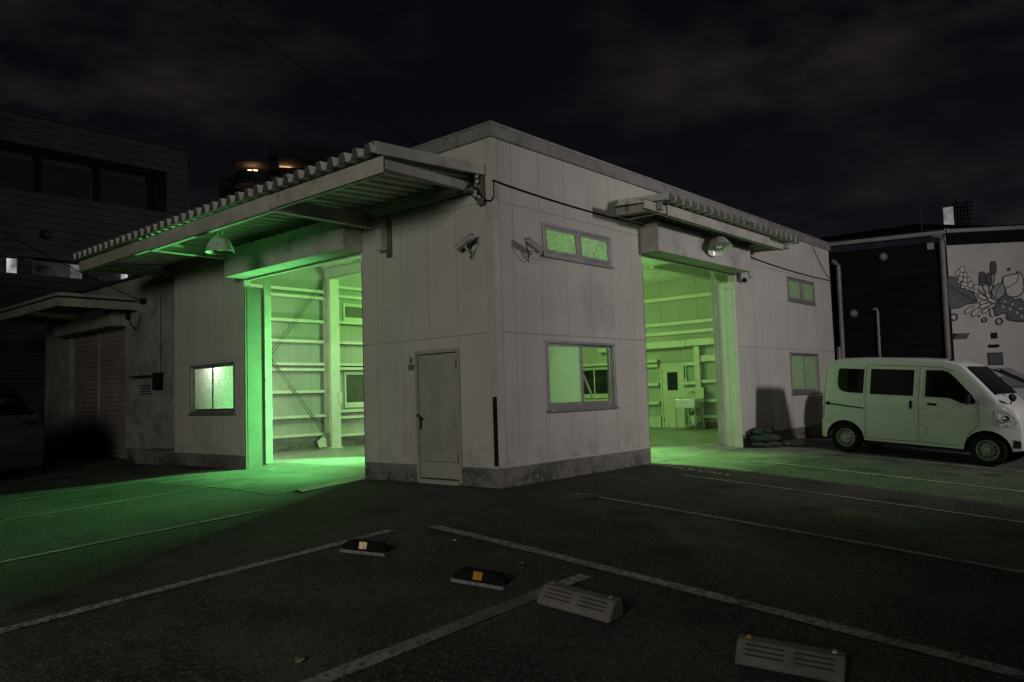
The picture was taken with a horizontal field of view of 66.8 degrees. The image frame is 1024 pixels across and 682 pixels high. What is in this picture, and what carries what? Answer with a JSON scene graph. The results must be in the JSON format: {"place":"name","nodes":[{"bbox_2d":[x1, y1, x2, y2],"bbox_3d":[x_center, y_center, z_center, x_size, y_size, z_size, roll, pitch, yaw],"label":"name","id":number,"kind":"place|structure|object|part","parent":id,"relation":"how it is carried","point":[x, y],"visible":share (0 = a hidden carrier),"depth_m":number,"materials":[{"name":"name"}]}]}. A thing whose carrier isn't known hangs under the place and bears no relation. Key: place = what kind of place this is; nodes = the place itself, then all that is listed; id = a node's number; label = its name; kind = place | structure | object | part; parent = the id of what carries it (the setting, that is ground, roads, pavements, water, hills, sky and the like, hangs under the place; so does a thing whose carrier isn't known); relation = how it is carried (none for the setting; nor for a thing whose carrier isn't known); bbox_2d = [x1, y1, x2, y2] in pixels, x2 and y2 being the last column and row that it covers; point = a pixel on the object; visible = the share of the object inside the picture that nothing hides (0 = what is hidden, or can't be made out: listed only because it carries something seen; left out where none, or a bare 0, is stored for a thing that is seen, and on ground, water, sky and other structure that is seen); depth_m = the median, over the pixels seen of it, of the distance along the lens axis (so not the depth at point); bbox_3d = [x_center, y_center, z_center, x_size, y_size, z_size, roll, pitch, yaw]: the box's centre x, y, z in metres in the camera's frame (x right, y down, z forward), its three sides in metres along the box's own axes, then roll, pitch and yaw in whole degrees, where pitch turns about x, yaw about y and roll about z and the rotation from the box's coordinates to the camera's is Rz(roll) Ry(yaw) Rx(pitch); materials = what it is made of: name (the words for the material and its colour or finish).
{"place":"outdoors","nodes":[
{"label":"outdoors","id":0,"kind":"place"},
{"bbox_2d":[219,117,351,198],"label":"apartment tower","id":1,"kind":"structure","parent":0,"point":[251,173],"depth_m":90.32,"materials":[{"name":"black concrete"}]},
{"bbox_2d":[0,435,1023,681],"bbox_3d":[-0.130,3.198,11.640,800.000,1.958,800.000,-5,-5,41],"label":"ground","id":2,"kind":"structure","parent":0,"point":[326,609],"depth_m":7.29,"materials":[{"name":"grey asphalt"}]},
{"bbox_2d":[0,388,42,476],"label":"parked car","id":3,"kind":"object","parent":2,"relation":"on","point":[21,439],"visible":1,"depth_m":16.89,"materials":[{"name":"black paint"}]},
{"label":"rear window","id":4,"kind":"part","parent":3,"relation":"part of","materials":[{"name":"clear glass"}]},
{"bbox_2d":[0,264,174,464],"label":"annex building","id":5,"kind":"structure","parent":2,"relation":"on","point":[102,399],"depth_m":21.56,"materials":[{"name":"metal"}]},
{"bbox_2d":[125,298,146,328],"bbox_3d":[-10.038,-0.696,20.711,1.031,0.780,0.122,-5,-5,40],"label":"wire bracket","id":6,"kind":"object","parent":5,"relation":"attached to","point":[142,301],"visible":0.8,"depth_m":20.56,"materials":[{"name":"black plastic"}]},
{"bbox_2d":[0,230,140,300],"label":"service wire","id":7,"kind":"object","parent":6,"relation":"attached to","point":[67,265],"visible":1,"depth_m":18.62,"materials":[{"name":"black plastic"}]},
{"bbox_2d":[137,377,152,448],"bbox_3d":[-9.578,2.037,20.300,0.900,2.160,0.082,-5,-5,41],"label":"door","id":8,"kind":"structure","parent":5,"relation":"in","point":[145,392],"depth_m":20.33,"materials":[{"name":"metal"}]},
{"bbox_2d":[152,296,167,394],"bbox_3d":[-8.947,0.100,19.704,0.600,2.500,0.169,-5,-5,41],"label":"meter box","id":9,"kind":"object","parent":5,"relation":"attached to","point":[159,381],"visible":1,"depth_m":19.60,"materials":[{"name":"black plastic"}]},
{"bbox_2d":[3,475,179,501],"bbox_3d":[-10.141,2.794,11.569,0.074,0.510,10.702,-5,-5,40],"label":"parking line","id":10,"kind":"object","parent":2,"relation":"on","point":[84,489],"visible":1,"depth_m":14.29,"materials":[{"name":"paint"}]},
{"bbox_2d":[0,106,188,447],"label":"tall dark building","id":11,"kind":"structure","parent":2,"relation":"on","point":[68,189],"depth_m":29.83,"materials":[{"name":"black concrete"}]},
{"bbox_2d":[0,257,17,272],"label":"window","id":12,"kind":"structure","parent":11,"relation":"in","point":[10,265],"depth_m":28.55,"materials":[{"name":"white glass"}]},
{"bbox_2d":[0,155,33,191],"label":"window","id":13,"kind":"structure","parent":11,"relation":"in","point":[15,173],"depth_m":29.57,"materials":[{"name":"black glass"}]},
{"bbox_2d":[32,260,82,278],"bbox_3d":[-17.456,-2.713,29.779,0.090,0.590,1.870,-5,-5,41],"label":"window","id":14,"kind":"structure","parent":11,"relation":"in","point":[44,268],"depth_m":29.76,"materials":[{"name":"grey glass"}]},
{"bbox_2d":[42,163,92,200],"bbox_3d":[-17.699,-6.221,30.934,0.100,1.380,1.910,-5,-5,41],"label":"window","id":15,"kind":"structure","parent":11,"relation":"in","point":[56,180],"depth_m":30.89,"materials":[{"name":"black glass"}]},
{"bbox_2d":[98,273,134,280],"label":"window","id":16,"kind":"structure","parent":11,"relation":"in","point":[101,276],"depth_m":31.29,"materials":[{"name":"grey glass"}]},
{"bbox_2d":[100,173,146,209],"bbox_3d":[-16.286,-6.154,32.552,0.100,1.380,1.910,-5,-5,41],"label":"window","id":17,"kind":"structure","parent":11,"relation":"in","point":[115,190],"depth_m":32.51,"materials":[{"name":"black glass"}]},
{"bbox_2d":[0,486,211,520],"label":"parking line","id":18,"kind":"object","parent":2,"relation":"on","point":[103,503],"visible":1,"depth_m":12.29,"materials":[{"name":"paint"}]},
{"bbox_2d":[68,459,152,467],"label":"leaf litter","id":19,"kind":"object","parent":2,"relation":"on","point":[109,464],"visible":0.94,"depth_m":19.38,"materials":[{"name":"brown plant"}]},
{"bbox_2d":[0,509,265,562],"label":"parking line","id":20,"kind":"object","parent":2,"relation":"on","point":[128,536],"visible":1,"depth_m":9.38,"materials":[{"name":"paint"}]},
{"bbox_2d":[0,529,392,632],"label":"parking line","id":21,"kind":"object","parent":2,"relation":"on","point":[70,612],"visible":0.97,"depth_m":6.92,"materials":[{"name":"paint"}]},
{"bbox_2d":[130,468,372,494],"bbox_3d":[-4.983,2.587,14.451,5.000,0.048,2.150,-5,-5,41],"label":"concrete apron","id":22,"kind":"object","parent":2,"relation":"on","point":[268,482],"visible":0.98,"depth_m":14.33,"materials":[{"name":"grey concrete"}]},
{"bbox_2d":[295,657,304,662],"bbox_3d":[-1.444,2.171,5.301,0.067,0.024,0.085,-2,-4,2],"label":"fallen leaf","id":23,"kind":"object","parent":2,"relation":"on","point":[299,659],"visible":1,"depth_m":5.29,"materials":[{"name":"brown plant"}]},
{"bbox_2d":[296,477,365,491],"bbox_3d":[-2.992,2.404,13.069,0.353,0.041,1.868,-4,-4,28],"label":"steel plate","id":24,"kind":"object","parent":2,"relation":"on","point":[315,487],"visible":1,"depth_m":12.91,"materials":[{"name":"grey metal"}]},
{"bbox_2d":[339,539,393,556],"bbox_3d":[-1.483,2.103,7.945,0.540,0.130,0.190,-1,-3,23],"label":"wheel stop","id":25,"kind":"object","parent":2,"relation":"on","point":[370,547],"visible":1,"depth_m":7.87,"materials":[{"name":"black rubber"}]},
{"bbox_2d":[301,574,589,681],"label":"parking line","id":26,"kind":"object","parent":2,"relation":"on","point":[353,666],"visible":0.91,"depth_m":5.67,"materials":[{"name":"paint"}]},
{"bbox_2d":[71,120,834,488],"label":"workshop building","id":27,"kind":"structure","parent":2,"relation":"on","point":[309,320],"depth_m":14.52,"materials":[{"name":"metal"}]},
{"bbox_2d":[188,362,235,415],"bbox_3d":[-6.753,1.096,17.539,2.060,1.163,0.142,-5,-5,41],"label":"window","id":28,"kind":"structure","parent":27,"relation":"in","point":[212,386],"depth_m":17.53,"materials":[{"name":"glass"}]},
{"bbox_2d":[205,229,234,254],"bbox_3d":[-5.323,-1.915,14.157,0.522,0.610,0.522,-5,-5,41],"label":"pendant lamp","id":29,"kind":"object","parent":27,"relation":"hanging from","point":[219,243],"visible":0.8,"depth_m":14.03,"materials":[{"name":"grey metal"}]},
{"bbox_2d":[187,1,473,174],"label":"overhead wire","id":30,"kind":"object","parent":27,"relation":"attached to","point":[313,81],"visible":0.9,"depth_m":16.42,"materials":[{"name":"black plastic"}]},
{"bbox_2d":[342,303,361,321],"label":"window","id":31,"kind":"structure","parent":27,"relation":"in","point":[351,312],"depth_m":22.66,"materials":[{"name":"clear glass"}]},
{"bbox_2d":[344,372,363,407],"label":"window","id":32,"kind":"structure","parent":27,"relation":"in","point":[353,381],"depth_m":22.52,"materials":[{"name":"glass"}]},
{"bbox_2d":[375,216,392,257],"bbox_3d":[-2.241,-1.815,13.565,0.240,0.720,0.189,-5,-5,41],"label":"junction box","id":33,"kind":"object","parent":27,"relation":"attached to","point":[383,240],"visible":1,"depth_m":13.54,"materials":[{"name":"metal"}]},
{"bbox_2d":[408,364,413,369],"bbox_3d":[-1.705,0.446,13.123,0.130,0.095,0.008,-5,-5,41],"label":"door sign","id":34,"kind":"object","parent":27,"relation":"attached to","point":[410,367],"visible":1,"depth_m":13.11,"materials":[{"name":"plastic"}]},
{"bbox_2d":[416,353,458,479],"bbox_3d":[-1.223,1.220,12.624,0.949,2.013,0.103,-5,-5,41],"label":"side door","id":35,"kind":"structure","parent":27,"relation":"in","point":[439,449],"depth_m":12.63,"materials":[{"name":"grey metal"}]},
{"bbox_2d":[453,233,475,258],"bbox_3d":[-0.686,-1.476,12.150,0.256,0.352,0.484,2,-5,-42],"label":"security camera","id":36,"kind":"object","parent":27,"relation":"attached to","point":[464,241],"visible":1,"depth_m":12.08,"materials":[{"name":"grey plastic"}]},
{"bbox_2d":[465,174,494,205],"bbox_3d":[-0.503,-2.426,12.071,0.474,0.620,0.189,-2,-4,5],"label":"wire anchor","id":37,"kind":"object","parent":27,"relation":"attached to","point":[481,200],"visible":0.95,"depth_m":12.06,"materials":[{"name":"metal"}]},
{"bbox_2d":[212,0,474,178],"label":"overhead wire","id":38,"kind":"object","parent":37,"relation":"attached to","point":[317,78],"visible":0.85,"depth_m":16.65,"materials":[{"name":"black plastic"}]},
{"bbox_2d":[523,237,544,261],"bbox_3d":[0.294,-1.448,12.427,0.256,0.352,0.484,-5,-5,34],"label":"security camera","id":39,"kind":"object","parent":27,"relation":"attached to","point":[533,245],"visible":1,"depth_m":12.36,"materials":[{"name":"grey plastic"}]},
{"bbox_2d":[542,222,613,268],"bbox_3d":[1.142,-1.653,13.652,0.155,0.583,2.060,-5,-5,41],"label":"vent window","id":40,"kind":"structure","parent":27,"relation":"in","point":[558,242],"depth_m":13.56,"materials":[{"name":"glass"}]},
{"bbox_2d":[546,340,619,412],"bbox_3d":[1.217,0.610,13.493,0.142,1.183,2.060,-5,-5,41],"label":"window","id":41,"kind":"structure","parent":27,"relation":"in","point":[565,383],"depth_m":13.25,"materials":[{"name":"glass"}]},
{"bbox_2d":[583,367,607,397],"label":"window","id":42,"kind":"structure","parent":27,"relation":"in","point":[597,378],"depth_m":28.54,"materials":[{"name":"glass"}]},
{"bbox_2d":[492,179,830,280],"bbox_3d":[4.640,-2.140,17.577,0.114,0.259,14.921,-5,-5,41],"label":"wall cable","id":43,"kind":"object","parent":27,"relation":"attached to","point":[621,219],"depth_m":13.95,"materials":[{"name":"black plastic"}]},
{"bbox_2d":[662,366,684,427],"bbox_3d":[5.476,1.897,26.406,0.785,2.080,0.052,-5,-5,41],"label":"inner door","id":44,"kind":"structure","parent":27,"relation":"in","point":[672,380],"depth_m":26.41,"materials":[{"name":"beige paint"}]},
{"bbox_2d":[674,387,704,429],"bbox_3d":[5.785,2.197,25.313,0.740,1.350,0.661,-5,-5,41],"label":"utility sink","id":45,"kind":"object","parent":27,"relation":"on","point":[693,398],"visible":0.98,"depth_m":25.29,"materials":[{"name":"silver metal"}]},
{"bbox_2d":[706,230,732,255],"bbox_3d":[4.332,-2.168,16.439,0.522,0.559,0.522,-28,-33,32],"label":"wall lamp","id":46,"kind":"object","parent":27,"relation":"attached to","point":[719,245],"visible":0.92,"depth_m":16.41,"materials":[{"name":"grey metal"}]},
{"bbox_2d":[736,273,746,282],"bbox_3d":[5.450,-1.512,18.464,0.298,0.259,0.120,0,-4,-22],"label":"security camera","id":47,"kind":"object","parent":27,"relation":"attached to","point":[744,279],"visible":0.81,"depth_m":18.42,"materials":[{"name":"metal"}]},
{"bbox_2d":[786,276,816,305],"bbox_3d":[7.957,-1.361,21.456,0.155,0.683,2.030,-5,-5,41],"label":"vent window","id":48,"kind":"structure","parent":27,"relation":"in","point":[800,291],"depth_m":21.39,"materials":[{"name":"glass"}]},
{"bbox_2d":[789,352,821,394],"bbox_3d":[8.006,0.896,21.267,0.142,1.133,2.110,-5,-5,41],"label":"window","id":49,"kind":"structure","parent":27,"relation":"in","point":[804,367],"depth_m":21.27,"materials":[{"name":"glass"}]},
{"bbox_2d":[451,566,512,589],"bbox_3d":[-0.268,2.100,6.914,0.540,0.130,0.190,0,-3,28],"label":"wheel stop","id":50,"kind":"object","parent":2,"relation":"on","point":[492,579],"visible":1,"depth_m":6.83,"materials":[{"name":"black rubber"}]},
{"bbox_2d":[558,493,598,499],"bbox_3d":[0.901,2.158,10.795,0.596,0.030,0.596,-5,-5,41],"label":"manhole cover","id":51,"kind":"object","parent":2,"relation":"on","point":[582,496],"visible":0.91,"depth_m":10.67,"materials":[{"name":"metal"}]},
{"bbox_2d":[537,581,623,622],"bbox_3d":[0.541,2.069,6.219,0.700,0.170,0.218,0,-2,39],"label":"wheel stop","id":52,"kind":"object","parent":2,"relation":"on","point":[586,603],"visible":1,"depth_m":6.14,"materials":[{"name":"concrete"}]},
{"bbox_2d":[430,525,1023,678],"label":"parking line","id":53,"kind":"object","parent":2,"relation":"on","point":[1002,669],"visible":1,"depth_m":6.17,"materials":[{"name":"paint"}]},
{"bbox_2d":[644,446,846,472],"bbox_3d":[5.041,2.386,15.991,2.160,0.077,5.300,-5,-5,41],"label":"concrete apron","id":54,"kind":"object","parent":2,"relation":"on","point":[734,460],"visible":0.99,"depth_m":15.61,"materials":[{"name":"grey concrete"}]},
{"bbox_2d":[749,441,782,447],"bbox_3d":[5.886,2.378,18.006,0.705,0.172,0.394,-2,-4,-1],"label":"sack","id":55,"kind":"object","parent":54,"relation":"on","point":[763,444],"visible":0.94,"depth_m":17.83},
{"bbox_2d":[748,433,781,441],"bbox_3d":[5.867,2.230,18.023,0.705,0.207,0.402,-2,-4,-1],"label":"sack","id":56,"kind":"object","parent":55,"relation":"on","point":[764,437],"visible":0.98,"depth_m":17.86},
{"bbox_2d":[749,427,762,434],"bbox_3d":[5.691,2.098,18.120,0.292,0.168,0.252,0,-5,-30],"label":"sack","id":57,"kind":"object","parent":56,"relation":"on","point":[755,431],"visible":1,"depth_m":18.04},
{"bbox_2d":[758,426,773,433],"bbox_3d":[5.984,2.094,18.328,0.286,0.207,0.430,-5,-5,37],"label":"sack","id":58,"kind":"object","parent":56,"relation":"on","point":[768,429],"visible":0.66,"depth_m":18.21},
{"bbox_2d":[781,439,806,445],"bbox_3d":[6.584,2.372,18.165,0.516,0.160,0.393,-2,-4,8],"label":"sack","id":59,"kind":"object","parent":54,"relation":"on","point":[796,442],"visible":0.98,"depth_m":18.00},
{"bbox_2d":[735,634,846,681],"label":"wheel stop","id":60,"kind":"object","parent":2,"relation":"on","point":[817,663],"visible":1,"depth_m":5.07,"materials":[{"name":"concrete"}]},
{"bbox_2d":[576,493,1023,572],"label":"parking line","id":61,"kind":"object","parent":2,"relation":"on","point":[920,553],"visible":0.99,"depth_m":8.50,"materials":[{"name":"paint"}]},
{"bbox_2d":[684,475,1023,522],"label":"parking line","id":62,"kind":"object","parent":2,"relation":"on","point":[862,499],"visible":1,"depth_m":10.94,"materials":[{"name":"paint"}]},
{"bbox_2d":[747,460,1023,491],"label":"parking line","id":63,"kind":"object","parent":2,"relation":"on","point":[889,475],"visible":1,"depth_m":13.30,"materials":[{"name":"paint"}]},
{"bbox_2d":[810,451,1023,471],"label":"parking line","id":64,"kind":"object","parent":2,"relation":"on","point":[918,461],"visible":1,"depth_m":15.48,"materials":[{"name":"paint"}]},
{"bbox_2d":[818,204,1023,373],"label":"mural building","id":65,"kind":"structure","parent":2,"relation":"on","point":[958,293],"depth_m":25.66,"materials":[{"name":"black metal"}]},
{"bbox_2d":[822,357,1023,466],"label":"parked van","id":66,"kind":"object","parent":2,"relation":"on","point":[975,409],"visible":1,"depth_m":15.92,"materials":[{"name":"white paint"}]},
{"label":"quarter window","id":67,"kind":"part","parent":66,"relation":"part of","materials":[{"name":"black glass"}]},
{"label":"sliding door window","id":68,"kind":"part","parent":66,"relation":"part of","materials":[{"name":"black glass"}]},
{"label":"front door window","id":69,"kind":"part","parent":66,"relation":"part of","materials":[{"name":"black glass"}]},
{"bbox_2d":[990,368,1023,382],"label":"parked car","id":70,"kind":"object","parent":2,"relation":"on","point":[1014,374],"visible":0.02,"depth_m":20.14,"materials":[{"name":"white paint"}]},
{"bbox_2d":[991,369,1023,399],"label":"parked car","id":71,"kind":"object","parent":2,"relation":"on","point":[1017,386],"visible":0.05,"depth_m":17.93,"materials":[{"name":"silver metal"}]},
{"bbox_2d":[0,0,1023,252],"label":"sky","id":72,"kind":"structure","parent":0,"point":[815,118],"materials":[{"name":"black"}]},
{"bbox_2d":[690,415,698,424],"bbox_3d":[5.943,2.560,25.226,0.300,0.290,0.300,-5,-5,41],"label":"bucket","id":73,"kind":"object","parent":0,"point":[693,419],"visible":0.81,"depth_m":25.13,"materials":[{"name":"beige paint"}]},
{"bbox_2d":[664,466,729,475],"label":"leaf litter","id":74,"kind":"object","parent":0,"point":[692,469],"visible":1,"depth_m":13.57,"materials":[{"name":"brown plant"}]},
{"bbox_2d":[943,201,972,240],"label":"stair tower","id":75,"kind":"structure","parent":0,"point":[949,216],"depth_m":69.86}
]}

